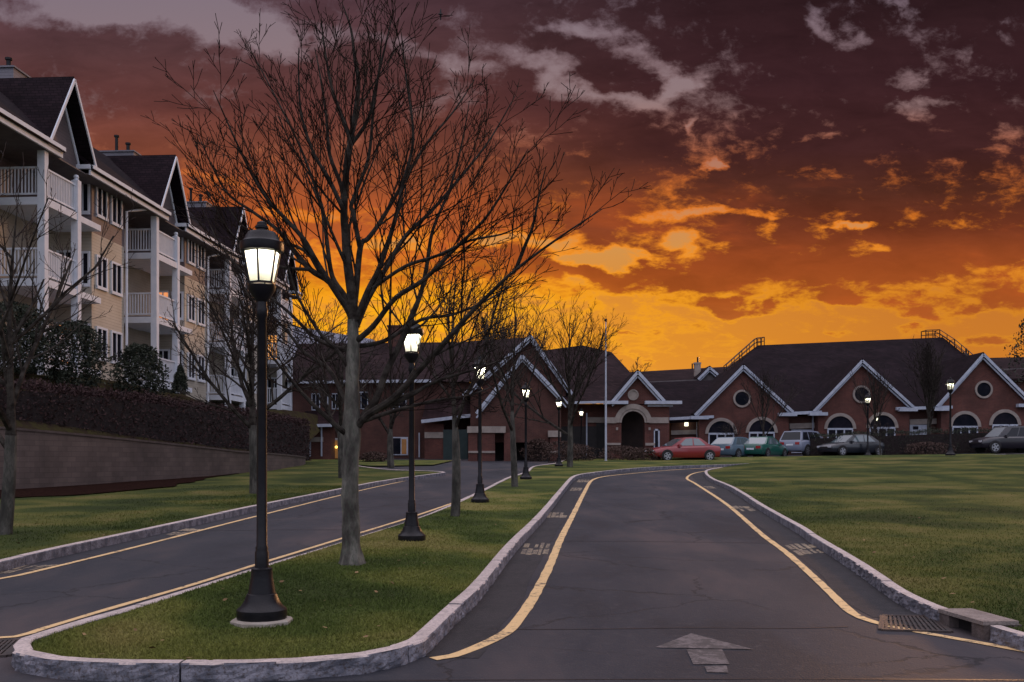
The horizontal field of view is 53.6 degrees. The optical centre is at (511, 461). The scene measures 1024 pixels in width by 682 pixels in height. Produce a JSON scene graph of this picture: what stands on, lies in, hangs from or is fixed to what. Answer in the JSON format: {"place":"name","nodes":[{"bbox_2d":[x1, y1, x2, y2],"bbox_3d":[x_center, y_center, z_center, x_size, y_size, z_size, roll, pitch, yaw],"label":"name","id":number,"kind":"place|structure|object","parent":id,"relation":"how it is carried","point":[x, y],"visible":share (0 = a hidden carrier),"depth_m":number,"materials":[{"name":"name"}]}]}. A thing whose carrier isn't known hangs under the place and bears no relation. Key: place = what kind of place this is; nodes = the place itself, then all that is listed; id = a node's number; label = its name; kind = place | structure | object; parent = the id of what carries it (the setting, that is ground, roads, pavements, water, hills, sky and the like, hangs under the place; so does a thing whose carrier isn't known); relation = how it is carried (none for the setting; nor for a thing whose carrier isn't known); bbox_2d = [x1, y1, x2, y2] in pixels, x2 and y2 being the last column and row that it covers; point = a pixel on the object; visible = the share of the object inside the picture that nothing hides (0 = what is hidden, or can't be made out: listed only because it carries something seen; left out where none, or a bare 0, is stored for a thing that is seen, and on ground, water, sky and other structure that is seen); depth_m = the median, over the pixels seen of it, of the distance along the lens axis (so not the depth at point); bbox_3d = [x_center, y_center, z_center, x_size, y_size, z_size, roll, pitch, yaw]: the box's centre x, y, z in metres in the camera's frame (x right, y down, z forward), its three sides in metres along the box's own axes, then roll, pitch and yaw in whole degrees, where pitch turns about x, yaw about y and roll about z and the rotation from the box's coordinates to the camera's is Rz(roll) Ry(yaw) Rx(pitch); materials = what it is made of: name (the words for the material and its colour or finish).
{"place":"outdoors","nodes":[
{"label":"outdoors","id":0,"kind":"place"},
{"bbox_2d":[0,371,320,452],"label":"terrace bank","id":1,"kind":"structure","parent":0,"point":[314,427],"depth_m":35.65,"materials":[{"name":"green plant"}]},
{"bbox_2d":[0,301,55,373],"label":"evergreen shrub","id":2,"kind":"object","parent":1,"relation":"on","point":[19,311],"visible":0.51,"depth_m":33.35,"materials":[{"name":"green plant"}]},
{"bbox_2d":[37,319,114,393],"bbox_3d":[-15.376,-3.647,35.411,2.556,2.678,2.765,0,0,0],"label":"evergreen shrub","id":3,"kind":"object","parent":1,"relation":"on","point":[88,363],"visible":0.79,"depth_m":35.17,"materials":[{"name":"green plant"}]},
{"bbox_2d":[104,342,171,401],"bbox_3d":[-14.437,-3.327,39.054,2.440,2.484,2.680,0,0,0],"label":"evergreen shrub","id":4,"kind":"object","parent":1,"relation":"on","point":[142,359],"visible":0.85,"depth_m":38.62,"materials":[{"name":"green plant"}]},
{"bbox_2d":[0,57,302,410],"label":"apartment building","id":5,"kind":"structure","parent":1,"relation":"on","point":[43,123],"depth_m":43.99,"materials":[{"name":"beige wood"}]},
{"bbox_2d":[81,251,89,286],"bbox_3d":[-17.803,-7.985,42.002,0.630,1.470,0.090,0,0,4],"label":"window","id":6,"kind":"structure","parent":5,"relation":"in","point":[85,267],"depth_m":41.98,"materials":[{"name":"white glass"}]},
{"bbox_2d":[81,184,89,213],"bbox_3d":[-17.803,-10.985,42.002,0.630,1.470,0.090,0,0,4],"label":"window","id":7,"kind":"structure","parent":5,"relation":"in","point":[85,188],"depth_m":42.00,"materials":[{"name":"white glass"}]},
{"bbox_2d":[96,326,107,361],"bbox_3d":[-17.338,-4.960,42.859,0.090,1.420,0.980,0,0,4],"label":"window","id":8,"kind":"structure","parent":5,"relation":"in","point":[101,330],"depth_m":43.03,"materials":[{"name":"white glass"}]},
{"bbox_2d":[96,254,107,291],"bbox_3d":[-17.338,-7.960,42.859,0.090,1.420,0.980,0,0,4],"label":"window","id":9,"kind":"structure","parent":5,"relation":"in","point":[101,280],"depth_m":42.86,"materials":[{"name":"white glass"}]},
{"bbox_2d":[96,187,107,221],"bbox_3d":[-17.338,-10.960,42.859,0.090,1.420,0.980,0,0,4],"label":"window","id":10,"kind":"structure","parent":5,"relation":"in","point":[100,193],"depth_m":42.82,"materials":[{"name":"white glass"}]},
{"bbox_2d":[111,330,122,363],"bbox_3d":[-17.252,-4.960,44.232,0.090,1.420,1.030,0,0,4],"label":"window","id":11,"kind":"structure","parent":5,"relation":"in","point":[116,337],"depth_m":44.19,"materials":[{"name":"white glass"}]},
{"bbox_2d":[111,261,122,296],"bbox_3d":[-17.252,-7.960,44.232,0.090,1.420,1.030,0,0,4],"label":"window","id":12,"kind":"structure","parent":5,"relation":"in","point":[116,273],"depth_m":44.19,"materials":[{"name":"white glass"}]},
{"bbox_2d":[111,195,122,228],"bbox_3d":[-17.252,-10.960,44.232,0.090,1.420,1.030,0,0,4],"label":"window","id":13,"kind":"structure","parent":5,"relation":"in","point":[116,205],"depth_m":44.19,"materials":[{"name":"white glass"}]},
{"bbox_2d":[187,352,195,380],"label":"window","id":14,"kind":"structure","parent":5,"relation":"in","point":[193,378],"depth_m":52.75,"materials":[{"name":"white glass"}]},
{"bbox_2d":[187,294,195,323],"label":"window","id":15,"kind":"structure","parent":5,"relation":"in","point":[191,316],"depth_m":52.80,"materials":[{"name":"white glass"}]},
{"bbox_2d":[187,239,195,266],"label":"window","id":16,"kind":"structure","parent":5,"relation":"in","point":[191,260],"depth_m":52.80,"materials":[{"name":"white glass"}]},
{"bbox_2d":[197,355,205,382],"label":"window","id":17,"kind":"structure","parent":5,"relation":"in","point":[202,362],"depth_m":54.16,"materials":[{"name":"white glass"}]},
{"bbox_2d":[197,298,205,326],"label":"window","id":18,"kind":"structure","parent":5,"relation":"in","point":[200,320],"depth_m":54.16,"materials":[{"name":"white glass"}]},
{"bbox_2d":[197,245,205,271],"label":"window","id":19,"kind":"structure","parent":5,"relation":"in","point":[202,262],"depth_m":54.16,"materials":[{"name":"white glass"}]},
{"bbox_2d":[267,377,276,403],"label":"balcony door","id":20,"kind":"structure","parent":5,"relation":"in","point":[273,378],"depth_m":70.19,"materials":[{"name":"black glass"}]},
{"bbox_2d":[0,375,310,460],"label":"hedge","id":21,"kind":"object","parent":1,"relation":"on","point":[158,417],"visible":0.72,"depth_m":36.32,"materials":[{"name":"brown plant"}]},
{"bbox_2d":[169,364,189,394],"bbox_3d":[-15.050,-3.732,45.937,0.966,1.441,0.986,0,0,43],"label":"evergreen shrub","id":22,"kind":"object","parent":1,"relation":"on","point":[180,379],"visible":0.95,"depth_m":45.85,"materials":[{"name":"green plant"}]},
{"bbox_2d":[0,461,440,558],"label":"lawn","id":23,"kind":"structure","parent":0,"point":[318,473],"depth_m":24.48,"materials":[{"name":"green plant"}]},
{"bbox_2d":[0,141,140,534],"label":"bare tree","id":24,"kind":"object","parent":23,"relation":"on","point":[9,445],"visible":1,"depth_m":16.59,"materials":[{"name":"brown plant"}]},
{"bbox_2d":[0,473,235,497],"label":"mulch bed","id":25,"kind":"object","parent":23,"relation":"on","point":[82,489],"visible":0.95,"depth_m":29.93,"materials":[{"name":"brown soil"}]},
{"bbox_2d":[0,426,305,489],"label":"retaining wall","id":26,"kind":"structure","parent":23,"relation":"on","point":[46,458],"depth_m":33.00,"materials":[{"name":"grey concrete"}]},
{"bbox_2d":[161,233,397,493],"bbox_3d":[-6.532,-2.627,27.096,6.258,7.254,4.952,0,0,21],"label":"bare tree","id":27,"kind":"object","parent":23,"relation":"on","point":[251,424],"visible":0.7,"depth_m":27.52,"materials":[{"name":"brown plant"}]},
{"bbox_2d":[278,325,384,477],"bbox_3d":[-6.604,-2.162,37.195,3.625,5.791,4.872,0,0,0],"label":"bare tree","id":28,"kind":"object","parent":23,"relation":"on","point":[339,402],"visible":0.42,"depth_m":37.04,"materials":[{"name":"brown plant"}]},
{"bbox_2d":[306,459,451,465],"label":"lawn","id":29,"kind":"structure","parent":0,"point":[406,462],"depth_m":58.05,"materials":[{"name":"green plant"}]},
{"bbox_2d":[359,451,386,461],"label":"winter shrub","id":30,"kind":"object","parent":29,"relation":"on","point":[375,455],"visible":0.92,"depth_m":59.71,"materials":[{"name":"brown plant"}]},
{"bbox_2d":[359,358,419,467],"bbox_3d":[-5.879,-2.432,50.665,3.759,5.553,3.510,0,0,-42],"label":"bare tree","id":31,"kind":"object","parent":29,"relation":"on","point":[390,458],"visible":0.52,"depth_m":50.69,"materials":[{"name":"brown plant"}]},
{"bbox_2d":[30,454,990,659],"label":"lawn","id":32,"kind":"structure","parent":0,"point":[546,478],"depth_m":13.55,"materials":[{"name":"green plant"}]},
{"bbox_2d":[230,221,292,627],"bbox_3d":[-2.179,-0.311,8.827,0.499,3.564,0.499,0,0,0],"label":"street lamp","id":33,"kind":"object","parent":32,"relation":"on","point":[261,246],"visible":0.99,"depth_m":8.76,"materials":[{"name":"black metal"}]},
{"bbox_2d":[140,0,651,565],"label":"maple tree","id":34,"kind":"object","parent":32,"relation":"on","point":[350,430],"visible":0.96,"depth_m":12.36,"materials":[{"name":"brown plant"}]},
{"bbox_2d":[398,320,425,541],"bbox_3d":[-1.511,-0.488,15.275,0.417,3.360,0.417,0,0,0],"label":"street lamp","id":35,"kind":"object","parent":32,"relation":"on","point":[411,530],"visible":0.78,"depth_m":15.22,"materials":[{"name":"black metal"}]},
{"bbox_2d":[368,242,540,516],"bbox_3d":[-1.023,-1.566,19.541,3.742,5.582,2.710,0,0,22],"label":"bare tree","id":36,"kind":"object","parent":32,"relation":"on","point":[456,490],"visible":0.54,"depth_m":19.63,"materials":[{"name":"brown plant"}]},
{"bbox_2d":[471,356,488,502],"bbox_3d":[-0.757,-0.759,23.969,0.430,3.464,0.430,0,0,0],"label":"street lamp","id":37,"kind":"object","parent":32,"relation":"on","point":[479,496],"visible":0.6,"depth_m":23.93,"materials":[{"name":"black metal"}]},
{"bbox_2d":[434,279,565,486],"bbox_3d":[-0.189,-2.243,30.402,3.373,6.282,4.860,0,0,26],"label":"bare tree","id":38,"kind":"object","parent":32,"relation":"on","point":[513,453],"visible":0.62,"depth_m":31.11,"materials":[{"name":"brown plant"}]},
{"bbox_2d":[17,489,987,657],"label":"fallen leaves","id":39,"kind":"object","parent":32,"relation":"on","point":[224,599],"visible":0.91,"depth_m":10.29,"materials":[{"name":"brown plant"}]},
{"bbox_2d":[520,383,531,478],"bbox_3d":[0.496,-1.091,36.233,0.430,3.464,0.430,0,0,0],"label":"street lamp","id":40,"kind":"object","parent":32,"relation":"on","point":[525,474],"visible":0.84,"depth_m":36.17,"materials":[{"name":"black metal"}]},
{"bbox_2d":[517,438,554,460],"bbox_3d":[1.588,-0.711,62.458,2.110,1.528,1.917,0,0,-43],"label":"winter shrub","id":41,"kind":"object","parent":32,"relation":"on","point":[537,441],"visible":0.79,"depth_m":62.34,"materials":[{"name":"brown plant"}]},
{"bbox_2d":[464,283,628,466],"bbox_3d":[2.065,-4.170,49.886,8.643,9.111,5.300,0,0,22],"label":"bare tree","id":42,"kind":"object","parent":32,"relation":"on","point":[590,370],"visible":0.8,"depth_m":49.15,"materials":[{"name":"brown plant"}]},
{"bbox_2d":[555,397,562,465],"bbox_3d":[2.328,-1.489,50.258,0.430,3.464,0.430,0,0,0],"label":"street lamp","id":43,"kind":"object","parent":32,"relation":"on","point":[558,401],"visible":0.97,"depth_m":50.19,"materials":[{"name":"black metal"}]},
{"bbox_2d":[536,441,584,462],"bbox_3d":[2.856,-0.577,60.065,2.895,1.391,2.202,0,0,0],"label":"winter shrub","id":44,"kind":"object","parent":32,"relation":"on","point":[550,446],"visible":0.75,"depth_m":59.80,"materials":[{"name":"brown plant"}]},
{"bbox_2d":[560,444,597,460],"bbox_3d":[3.953,-0.502,60.996,2.461,1.203,2.111,0,0,0],"label":"winter shrub","id":45,"kind":"object","parent":32,"relation":"on","point":[588,452],"visible":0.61,"depth_m":60.77,"materials":[{"name":"brown plant"}]},
{"bbox_2d":[604,319,606,460],"bbox_3d":[5.558,-4.179,60.000,0.340,8.590,0.331,0,0,0],"label":"flagpole","id":46,"kind":"object","parent":32,"relation":"on","point":[605,397],"visible":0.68,"depth_m":59.95,"materials":[{"name":"white metal"}]},
{"bbox_2d":[596,445,643,459],"bbox_3d":[6.741,-0.500,62.466,3.365,1.079,2.582,0,0,0],"label":"winter shrub","id":47,"kind":"object","parent":32,"relation":"on","point":[627,448],"visible":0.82,"depth_m":62.26,"materials":[{"name":"brown plant"}]},
{"bbox_2d":[621,447,661,460],"bbox_3d":[8.015,-0.415,61.474,2.571,0.960,2.218,0,0,31],"label":"winter shrub","id":48,"kind":"object","parent":32,"relation":"on","point":[648,449],"visible":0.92,"depth_m":61.18,"materials":[{"name":"brown plant"}]},
{"bbox_2d":[0,452,1023,681],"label":"road","id":49,"kind":"structure","parent":0,"point":[765,601],"depth_m":11.16,"materials":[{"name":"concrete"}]},
{"bbox_2d":[0,639,18,656],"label":"storm drain","id":50,"kind":"object","parent":49,"relation":"on","point":[6,647],"visible":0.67,"depth_m":8.31,"materials":[{"name":"metal"}]},
{"bbox_2d":[0,564,58,573],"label":"road marking","id":51,"kind":"object","parent":49,"relation":"on","point":[8,571],"visible":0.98,"depth_m":13.27,"materials":[{"name":"grey paint"}]},
{"bbox_2d":[0,481,402,578],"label":"road line","id":52,"kind":"object","parent":49,"relation":"on","point":[162,539],"visible":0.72,"depth_m":16.14,"materials":[{"name":"yellow paint"}]},
{"bbox_2d":[0,466,445,571],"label":"kerb","id":53,"kind":"structure","parent":49,"relation":"on","point":[20,560],"depth_m":17.52,"materials":[{"name":"stone"}]},
{"bbox_2d":[0,503,450,637],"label":"road line","id":54,"kind":"object","parent":49,"relation":"on","point":[98,611],"visible":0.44,"depth_m":11.19,"materials":[{"name":"yellow paint"}]},
{"bbox_2d":[13,460,564,650],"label":"kerb","id":55,"kind":"structure","parent":49,"relation":"on","point":[30,638],"depth_m":9.33,"materials":[{"name":"stone"}]},
{"bbox_2d":[11,454,996,681],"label":"kerb","id":56,"kind":"structure","parent":49,"relation":"on","point":[419,644],"depth_m":7.37,"materials":[{"name":"concrete"}]},
{"bbox_2d":[426,472,629,657],"bbox_3d":[1.670,1.004,26.977,1.937,1.075,38.221,0,0,9],"label":"road shoulder","id":57,"kind":"object","parent":49,"relation":"on","point":[492,610],"visible":0.99,"depth_m":11.00},
{"bbox_2d":[521,543,549,554],"bbox_3d":[0.366,1.326,15.461,0.412,0.046,1.609,0,0,3],"label":"road marking","id":58,"kind":"object","parent":57,"relation":"on","point":[530,550],"visible":1,"depth_m":15.19,"materials":[{"name":"white paint"}]},
{"bbox_2d":[430,467,719,659],"bbox_3d":[3.596,0.894,31.278,5.096,1.294,47.347,0,0,16],"label":"road line","id":59,"kind":"object","parent":49,"relation":"on","point":[513,625],"visible":0.91,"depth_m":10.85,"materials":[{"name":"yellow paint"}]},
{"bbox_2d":[299,678,1000,681],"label":"road seam","id":60,"kind":"object","parent":49,"relation":"on","point":[655,679],"visible":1,"depth_m":7.26,"materials":[{"name":"black"}]},
{"bbox_2d":[644,437,720,459],"bbox_3d":[10.493,-0.755,62.500,4.540,1.480,1.960,0,0,-16],"label":"parked car","id":61,"kind":"object","parent":49,"relation":"on","point":[689,447],"visible":0.85,"depth_m":61.79,"materials":[{"name":"red paint"}]},
{"bbox_2d":[657,633,750,672],"bbox_3d":[1.524,1.532,8.190,0.752,0.042,1.367,0,0,25],"label":"arrow marking","id":62,"kind":"object","parent":49,"relation":"on","point":[715,655],"visible":1,"depth_m":8.29,"materials":[{"name":"white paint"}]},
{"bbox_2d":[711,437,759,456],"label":"parked car","id":63,"kind":"object","parent":49,"relation":"on","point":[732,446],"visible":0.65,"depth_m":66.06,"materials":[{"name":"blue paint"}]},
{"bbox_2d":[741,436,787,456],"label":"parked car","id":64,"kind":"object","parent":49,"relation":"on","point":[764,446],"visible":0.81,"depth_m":66.75,"materials":[{"name":"teal paint"}]},
{"bbox_2d":[779,431,820,455],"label":"parked car","id":65,"kind":"object","parent":49,"relation":"on","point":[794,441],"visible":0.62,"depth_m":69.35,"materials":[{"name":"grey paint"}]},
{"bbox_2d":[692,474,918,616],"bbox_3d":[5.781,1.006,26.770,0.738,0.970,34.438,0,0,7],"label":"road shoulder","id":66,"kind":"object","parent":49,"relation":"on","point":[850,587],"visible":0.97,"depth_m":13.19},
{"bbox_2d":[785,543,823,554],"bbox_3d":[4.452,1.329,15.361,0.464,0.044,1.614,0,0,6],"label":"road marking","id":67,"kind":"object","parent":66,"relation":"on","point":[801,550],"visible":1,"depth_m":15.45,"materials":[{"name":"white paint"}]},
{"bbox_2d":[704,467,945,620],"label":"kerb","id":68,"kind":"structure","parent":49,"relation":"on","point":[896,593],"depth_m":12.92,"materials":[{"name":"concrete"}]},
{"bbox_2d":[817,434,884,455],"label":"parked car","id":69,"kind":"object","parent":49,"relation":"on","point":[841,445],"visible":0.88,"depth_m":68.25,"materials":[{"name":"black paint"}]},
{"bbox_2d":[686,471,1023,651],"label":"road line","id":70,"kind":"object","parent":49,"relation":"on","point":[838,600],"visible":0.86,"depth_m":11.70,"materials":[{"name":"yellow paint"}]},
{"bbox_2d":[809,424,1019,455],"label":"hedge","id":71,"kind":"object","parent":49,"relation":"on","point":[893,445],"visible":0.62,"depth_m":68.93,"materials":[{"name":"brown plant"}]},
{"bbox_2d":[878,614,952,632],"bbox_3d":[3.666,1.496,9.392,0.636,0.042,0.836,0,0,11],"label":"storm drain","id":72,"kind":"object","parent":49,"relation":"on","point":[919,623],"visible":0.94,"depth_m":9.27,"materials":[{"name":"metal"}]},
{"bbox_2d":[938,608,1021,639],"bbox_3d":[4.154,1.458,9.024,0.350,0.192,0.760,0,0,-5],"label":"kerb inlet","id":73,"kind":"object","parent":49,"relation":"on","point":[977,623],"visible":0.76,"depth_m":8.93,"materials":[{"name":"concrete"}]},
{"bbox_2d":[969,426,1023,452],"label":"parked car","id":74,"kind":"object","parent":49,"relation":"on","point":[995,439],"visible":0.99,"depth_m":66.18,"materials":[{"name":"black paint"}]},
{"bbox_2d":[990,625,1023,650],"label":"kerb","id":75,"kind":"structure","parent":49,"relation":"on","point":[1007,636],"depth_m":8.37,"materials":[{"name":"stone"}]},
{"bbox_2d":[0,0,1023,403],"label":"sky","id":76,"kind":"structure","parent":0,"point":[816,171],"materials":[{"name":"orange"}]},
{"bbox_2d":[707,454,1023,631],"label":"lawn","id":77,"kind":"structure","parent":0,"point":[980,471],"depth_m":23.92,"materials":[{"name":"green plant"}]},
{"bbox_2d":[864,393,871,454],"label":"street lamp","id":78,"kind":"object","parent":77,"relation":"on","point":[867,397],"visible":0.94,"depth_m":67.95,"materials":[{"name":"black metal"}]},
{"bbox_2d":[903,441,957,454],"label":"winter shrub","id":79,"kind":"object","parent":77,"relation":"on","point":[917,446],"visible":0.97,"depth_m":67.68,"materials":[{"name":"brown plant"}]},
{"bbox_2d":[945,377,955,455],"bbox_3d":[25.958,-2.658,60.000,0.576,4.642,0.576,0,0,0],"label":"street lamp","id":80,"kind":"object","parent":77,"relation":"on","point":[950,382],"visible":0.96,"depth_m":59.93,"materials":[{"name":"black metal"}]},
{"bbox_3d":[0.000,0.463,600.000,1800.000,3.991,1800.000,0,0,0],"label":"ground","id":81,"kind":"structure","parent":0,"visible":0},
{"bbox_2d":[285,325,681,460],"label":"brick hall","id":82,"kind":"structure","parent":81,"relation":"on","point":[638,405],"depth_m":67.50,"materials":[{"name":"brown brick"}]},
{"bbox_2d":[393,437,407,454],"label":"window","id":83,"kind":"structure","parent":82,"relation":"in","point":[400,444],"depth_m":69.90,"materials":[{"name":"white glass"}]},
{"bbox_2d":[443,430,451,458],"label":"door","id":84,"kind":"structure","parent":82,"relation":"in","point":[447,434],"depth_m":68.10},
{"bbox_2d":[458,430,467,458],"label":"door","id":85,"kind":"structure","parent":82,"relation":"in","point":[463,435],"depth_m":68.10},
{"bbox_2d":[596,423,604,458],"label":"dark doorway","id":86,"kind":"structure","parent":82,"relation":"in","point":[600,426],"depth_m":66.89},
{"bbox_2d":[654,429,659,446],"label":"side window","id":87,"kind":"structure","parent":82,"relation":"in","point":[656,431],"depth_m":64.95,"materials":[{"name":"white glass"}]},
{"bbox_2d":[472,312,547,344],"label":"bare tree","id":88,"kind":"object","parent":81,"relation":"on","point":[517,336],"visible":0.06,"depth_m":95.25,"materials":[{"name":"brown plant"}]},
{"bbox_2d":[716,420,747,436],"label":"tree","id":89,"kind":"object","parent":81,"relation":"on","point":[735,431],"visible":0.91,"depth_m":71.35,"materials":[{"name":"brown plant"}]},
{"bbox_2d":[740,365,803,435],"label":"narrow tree","id":90,"kind":"object","parent":81,"relation":"on","point":[768,394],"visible":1,"depth_m":70.89,"materials":[{"name":"brown plant"}]},
{"bbox_2d":[631,329,1023,455],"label":"brick clubhouse","id":91,"kind":"structure","parent":81,"relation":"on","point":[988,392],"depth_m":75.74},
{"bbox_2d":[705,418,736,444],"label":"arch window","id":92,"kind":"structure","parent":91,"relation":"in","point":[711,429],"depth_m":74.97,"materials":[{"name":"stone"}]},
{"bbox_2d":[733,390,750,406],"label":"round window","id":93,"kind":"structure","parent":91,"relation":"in","point":[739,398],"depth_m":74.95,"materials":[{"name":"stone"}]},
{"bbox_2d":[746,417,777,437],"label":"arch window","id":94,"kind":"structure","parent":91,"relation":"in","point":[754,429],"depth_m":74.97,"materials":[{"name":"stone"}]},
{"bbox_2d":[824,413,855,437],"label":"arch window","id":95,"kind":"structure","parent":91,"relation":"in","point":[838,423],"depth_m":74.97,"materials":[{"name":"stone"}]},
{"bbox_2d":[852,385,870,402],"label":"round window","id":96,"kind":"structure","parent":91,"relation":"in","point":[854,394],"depth_m":74.95,"materials":[{"name":"stone"}]},
{"bbox_2d":[866,412,898,435],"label":"arch window","id":97,"kind":"structure","parent":91,"relation":"in","point":[885,417],"depth_m":74.97,"materials":[{"name":"stone"}]},
{"bbox_2d":[909,425,926,434],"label":"window","id":98,"kind":"structure","parent":91,"relation":"in","point":[912,428],"depth_m":75.89,"materials":[{"name":"grey glass"}]},
{"bbox_2d":[951,411,980,433],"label":"arch window","id":99,"kind":"structure","parent":91,"relation":"in","point":[968,419],"depth_m":74.97,"materials":[{"name":"stone"}]},
{"bbox_2d":[975,381,992,397],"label":"round window","id":100,"kind":"structure","parent":91,"relation":"in","point":[983,389],"depth_m":74.95,"materials":[{"name":"stone"}]},
{"bbox_2d":[989,409,1020,428],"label":"arch window","id":101,"kind":"structure","parent":91,"relation":"in","point":[1004,417],"depth_m":74.97,"materials":[{"name":"stone"}]},
{"bbox_2d":[849,363,896,432],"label":"narrow tree","id":102,"kind":"object","parent":81,"relation":"on","point":[875,398],"visible":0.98,"depth_m":70.42,"materials":[{"name":"grey plant"}]},
{"bbox_2d":[864,420,891,454],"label":"tree","id":103,"kind":"object","parent":81,"relation":"on","point":[879,433],"visible":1,"depth_m":65.91,"materials":[{"name":"brown plant"}]},
{"bbox_2d":[896,331,948,434],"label":"narrow tree","id":104,"kind":"object","parent":81,"relation":"on","point":[929,386],"visible":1,"depth_m":69.56,"materials":[{"name":"brown plant"}]},
{"bbox_2d":[1001,318,1023,383],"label":"leafy tree","id":105,"kind":"object","parent":81,"relation":"on","point":[1020,341],"visible":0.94,"depth_m":80.23,"materials":[{"name":"brown plant"}]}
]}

